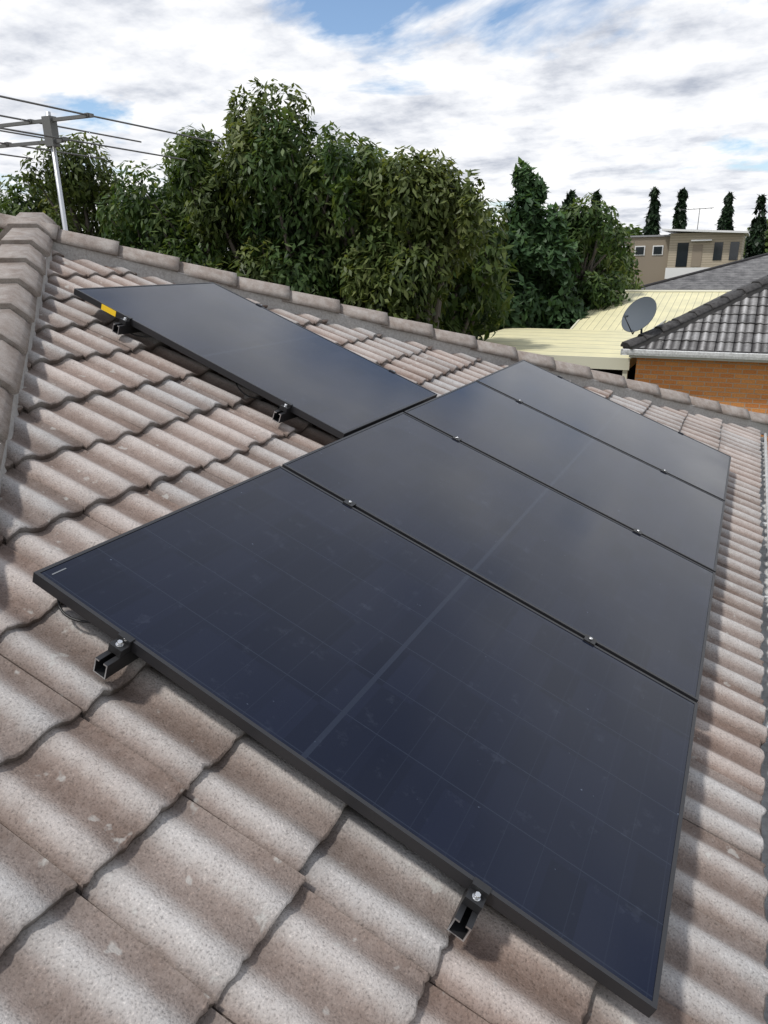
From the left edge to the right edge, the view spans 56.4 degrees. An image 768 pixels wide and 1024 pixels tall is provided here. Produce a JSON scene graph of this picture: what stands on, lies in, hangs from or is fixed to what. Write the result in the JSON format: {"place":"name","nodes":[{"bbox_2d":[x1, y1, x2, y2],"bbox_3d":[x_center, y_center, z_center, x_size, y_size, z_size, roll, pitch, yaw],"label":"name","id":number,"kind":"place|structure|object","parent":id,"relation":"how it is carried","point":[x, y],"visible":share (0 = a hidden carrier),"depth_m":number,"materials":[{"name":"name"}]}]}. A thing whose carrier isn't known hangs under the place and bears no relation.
{"place":"outdoors","nodes":[
{"label":"outdoors","id":0,"kind":"place"},
{"bbox_2d":[0,0,767,234],"label":"sky","id":1,"kind":"structure","parent":0,"point":[623,99],"materials":[{"name":"white"}]},
{"bbox_2d":[622,229,749,286],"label":"two storey house","id":2,"kind":"structure","parent":0,"point":[677,252],"depth_m":54.98,"materials":[{"name":"brown paint"}]},
{"bbox_2d":[683,207,713,229],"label":"antenna","id":3,"kind":"object","parent":2,"relation":"on","point":[699,213],"visible":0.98,"depth_m":56.01,"materials":[{"name":"grey metal"}]},
{"label":"ground","id":4,"kind":"structure","parent":0,"visible":0},
{"bbox_2d":[0,171,84,233],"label":"tree","id":5,"kind":"object","parent":4,"relation":"on","point":[10,207],"visible":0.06,"depth_m":16.93,"materials":[{"name":"green plant"}]},
{"bbox_2d":[20,132,142,246],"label":"tree","id":6,"kind":"object","parent":4,"relation":"on","point":[83,189],"visible":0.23,"depth_m":16.36,"materials":[{"name":"green plant"}]},
{"bbox_2d":[93,158,225,258],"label":"tree","id":7,"kind":"object","parent":4,"relation":"on","point":[124,220],"visible":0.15,"depth_m":15.54,"materials":[{"name":"green plant"}]},
{"bbox_2d":[148,182,228,260],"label":"tree","id":8,"kind":"object","parent":4,"relation":"on","point":[155,183],"depth_m":18.39,"materials":[{"name":"green plant"}]},
{"bbox_2d":[131,124,251,272],"bbox_3d":[-3.818,-4.690,16.108,2.808,7.080,3.252,8,21,25],"label":"tree","id":9,"kind":"object","parent":4,"relation":"on","point":[183,179],"visible":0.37,"depth_m":14.74,"materials":[{"name":"green plant"}]},
{"bbox_2d":[180,76,314,287],"bbox_3d":[-2.646,-4.903,15.425,3.252,7.915,3.568,8,21,25],"label":"tree","id":10,"kind":"object","parent":4,"relation":"on","point":[235,151],"visible":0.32,"depth_m":14.00,"materials":[{"name":"green plant"}]},
{"bbox_2d":[234,105,375,302],"bbox_3d":[-1.511,-4.398,14.939,3.129,7.223,3.145,8,21,25],"label":"tree","id":11,"kind":"object","parent":4,"relation":"on","point":[287,229],"visible":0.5,"depth_m":13.64,"materials":[{"name":"green plant"}]},
{"bbox_2d":[306,131,409,281],"bbox_3d":[-0.946,-5.042,17.004,3.816,7.076,3.784,-3,19,-6],"label":"tree","id":12,"kind":"object","parent":4,"relation":"on","point":[351,137],"visible":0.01,"depth_m":15.58,"materials":[{"name":"green plant"}]},
{"bbox_2d":[299,131,429,319],"bbox_3d":[-0.111,-4.086,14.775,2.814,6.787,3.297,8,21,25],"label":"tree","id":13,"kind":"object","parent":4,"relation":"on","point":[349,220],"visible":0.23,"depth_m":13.39,"materials":[{"name":"green plant"}]},
{"bbox_2d":[322,217,453,327],"bbox_3d":[0.318,-4.482,16.477,3.329,6.416,3.525,8,21,25],"label":"tree","id":14,"kind":"object","parent":4,"relation":"on","point":[362,252],"depth_m":15.34,"materials":[{"name":"green plant"}]},
{"bbox_2d":[340,144,492,329],"bbox_3d":[0.726,-3.606,13.960,2.820,6.338,2.776,17,26,42],"label":"tree","id":15,"kind":"object","parent":4,"relation":"on","point":[436,209],"visible":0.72,"depth_m":12.90,"materials":[{"name":"green plant"}]},
{"bbox_2d":[436,196,519,340],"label":"tree","id":16,"kind":"object","parent":4,"relation":"on","point":[482,289],"visible":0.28,"depth_m":15.30,"materials":[{"name":"green plant"}]},
{"bbox_2d":[461,180,509,335],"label":"tree","id":17,"kind":"object","parent":4,"relation":"on","point":[504,216],"visible":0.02,"depth_m":19.79,"materials":[{"name":"green plant"}]},
{"bbox_2d":[483,156,589,331],"bbox_3d":[4.400,-6.726,21.495,3.582,7.174,3.294,-4,19,-8],"label":"tree","id":18,"kind":"object","parent":4,"relation":"on","point":[539,251],"visible":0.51,"depth_m":20.45,"materials":[{"name":"green plant"}]},
{"bbox_2d":[478,328,645,379],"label":"metal roof","id":19,"kind":"structure","parent":4,"relation":"on","point":[598,350],"depth_m":16.67,"materials":[{"name":"metal"}]},
{"bbox_2d":[561,189,577,212],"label":"tree","id":20,"kind":"object","parent":4,"relation":"on","point":[570,196],"visible":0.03,"depth_m":53.96,"materials":[{"name":"green plant"}]},
{"bbox_2d":[538,192,630,324],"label":"tree","id":21,"kind":"object","parent":4,"relation":"on","point":[586,231],"visible":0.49,"depth_m":21.50,"materials":[{"name":"green plant"}]},
{"bbox_2d":[588,189,602,212],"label":"tree","id":22,"kind":"object","parent":4,"relation":"on","point":[597,196],"visible":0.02,"depth_m":53.50,"materials":[{"name":"green plant"}]},
{"bbox_2d":[577,252,641,288],"bbox_3d":[9.086,-8.558,30.137,3.313,4.852,3.095,8,21,25],"label":"shrub","id":23,"kind":"object","parent":4,"relation":"on","point":[635,266],"visible":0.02,"depth_m":29.23,"materials":[{"name":"green plant"}]},
{"bbox_2d":[574,211,644,289],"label":"tree","id":24,"kind":"object","parent":4,"relation":"on","point":[609,263],"visible":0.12,"depth_m":24.21,"materials":[{"name":"green plant"}]},
{"bbox_2d":[621,223,642,235],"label":"tree","id":25,"kind":"object","parent":4,"relation":"on","point":[633,231],"visible":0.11,"depth_m":80.99,"materials":[{"name":"green plant"}]},
{"bbox_2d":[570,290,730,330],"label":"metal roof","id":26,"kind":"structure","parent":4,"relation":"on","point":[671,304],"depth_m":21.12,"materials":[{"name":"metal"}]},
{"bbox_2d":[642,187,661,234],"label":"cypress tree","id":27,"kind":"object","parent":4,"relation":"on","point":[652,220],"visible":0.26,"depth_m":64.01,"materials":[{"name":"green plant"}]},
{"bbox_2d":[668,187,687,234],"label":"cypress tree","id":28,"kind":"object","parent":4,"relation":"on","point":[680,218],"visible":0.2,"depth_m":63.97,"materials":[{"name":"green plant"}]},
{"bbox_2d":[629,275,767,450],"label":"neighbour house","id":29,"kind":"structure","parent":4,"relation":"on","point":[741,383],"depth_m":13.19,"materials":[{"name":"orange brick"}]},
{"bbox_2d":[622,297,656,334],"bbox_3d":[4.798,-3.633,13.601,0.604,0.870,0.634,2,19,8],"label":"satellite dish","id":30,"kind":"object","parent":29,"relation":"on","point":[639,314],"visible":0.98,"depth_m":13.57,"materials":[{"name":"grey paint"}]},
{"bbox_2d":[620,349,767,359],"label":"gutter","id":31,"kind":"object","parent":29,"relation":"attached to","point":[717,355],"visible":1,"depth_m":12.90,"materials":[{"name":"paint"}]},
{"bbox_2d":[627,287,767,353],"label":"neighbour roof tiles","id":32,"kind":"object","parent":29,"relation":"attached to","point":[744,337],"visible":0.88,"depth_m":13.24,"materials":[{"name":"grey tile"}]},
{"bbox_2d":[621,275,767,349],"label":"hip caps","id":33,"kind":"object","parent":32,"relation":"on","point":[693,316],"visible":1,"depth_m":13.61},
{"bbox_2d":[637,253,767,289],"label":"roof","id":34,"kind":"structure","parent":4,"relation":"on","point":[733,275],"depth_m":39.95,"materials":[{"name":"tile"}]},
{"bbox_2d":[714,191,736,230],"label":"cypress tree","id":35,"kind":"object","parent":4,"relation":"on","point":[725,219],"visible":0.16,"depth_m":63.23,"materials":[{"name":"green plant"}]},
{"bbox_2d":[743,219,767,258],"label":"tree","id":36,"kind":"object","parent":4,"relation":"on","point":[766,243],"visible":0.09,"depth_m":82.27,"materials":[{"name":"green plant"}]},
{"bbox_2d":[743,194,767,258],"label":"cypress tree","id":37,"kind":"object","parent":4,"relation":"on","point":[755,245],"visible":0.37,"depth_m":61.75,"materials":[{"name":"green plant"}]},
{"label":"house","id":38,"kind":"structure","parent":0},
{"bbox_2d":[0,95,222,230],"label":"tv antenna","id":39,"kind":"object","parent":38,"relation":"attached to","point":[53,140],"visible":0.84,"depth_m":5.13,"materials":[{"name":"silver metal"}]},
{"bbox_2d":[0,249,767,1023],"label":"roof tiles","id":40,"kind":"object","parent":38,"relation":"on","point":[172,853],"visible":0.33,"depth_m":1.64,"materials":[{"name":"concrete"}]},
{"bbox_2d":[0,212,56,488],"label":"hip caps","id":41,"kind":"object","parent":40,"relation":"on","point":[25,252],"visible":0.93,"depth_m":3.43,"materials":[{"name":"tile"}]},
{"bbox_2d":[57,319,263,622],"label":"dc cables","id":42,"kind":"object","parent":40,"relation":"on","point":[68,616],"visible":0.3,"depth_m":1.89,"materials":[{"name":"black plastic"}]},
{"bbox_2d":[112,303,396,422],"bbox_3d":[-0.702,-0.886,4.040,1.146,0.495,1.269,8,21,25],"label":"mounting bracket","id":43,"kind":"object","parent":40,"relation":"on","point":[283,413],"visible":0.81,"depth_m":3.61,"materials":[{"name":"black metal"}]},
{"bbox_2d":[74,282,436,438],"bbox_3d":[-0.660,-0.924,4.012,1.612,0.667,1.136,8,21,25],"label":"solar panel","id":44,"kind":"object","parent":43,"relation":"on","point":[332,388],"visible":0.93,"depth_m":3.88,"materials":[{"name":"black"}]},
{"bbox_2d":[0,213,767,435],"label":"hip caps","id":45,"kind":"object","parent":40,"relation":"on","point":[69,245],"visible":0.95,"depth_m":5.36,"materials":[{"name":"tile"}]},
{"bbox_2d":[93,375,683,941],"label":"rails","id":46,"kind":"object","parent":40,"relation":"on","point":[117,657],"visible":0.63,"depth_m":1.73,"materials":[{"name":"black metal"}]},
{"bbox_2d":[32,465,697,1017],"bbox_3d":[0.056,0.407,2.116,1.612,0.667,1.134,8,21,25],"label":"solar panel","id":47,"kind":"object","parent":46,"relation":"on","point":[464,729],"visible":1,"depth_m":1.92,"materials":[{"name":"black"}]},
{"bbox_2d":[282,412,715,702],"bbox_3d":[0.566,0.060,3.091,1.612,0.667,1.134,8,21,25],"label":"solar panel","id":48,"kind":"object","parent":46,"relation":"on","point":[642,603],"visible":0.85,"depth_m":2.96,"materials":[{"name":"black"}]},
{"bbox_2d":[404,380,724,571],"bbox_3d":[1.075,-0.286,4.067,1.612,0.667,1.134,8,21,25],"label":"solar panel","id":49,"kind":"object","parent":46,"relation":"on","point":[672,513],"visible":0.82,"depth_m":3.96,"materials":[{"name":"black"}]},
{"bbox_2d":[476,360,730,500],"bbox_3d":[1.585,-0.633,5.042,1.612,0.667,1.134,8,21,25],"label":"solar panel","id":50,"kind":"object","parent":46,"relation":"on","point":[682,457],"visible":0.81,"depth_m":4.96,"materials":[{"name":"black"}]},
{"bbox_2d":[759,432,767,1023],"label":"gutter","id":51,"kind":"object","parent":38,"relation":"on","point":[763,492],"visible":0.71,"depth_m":3.41,"materials":[{"name":"paint"}]}
]}

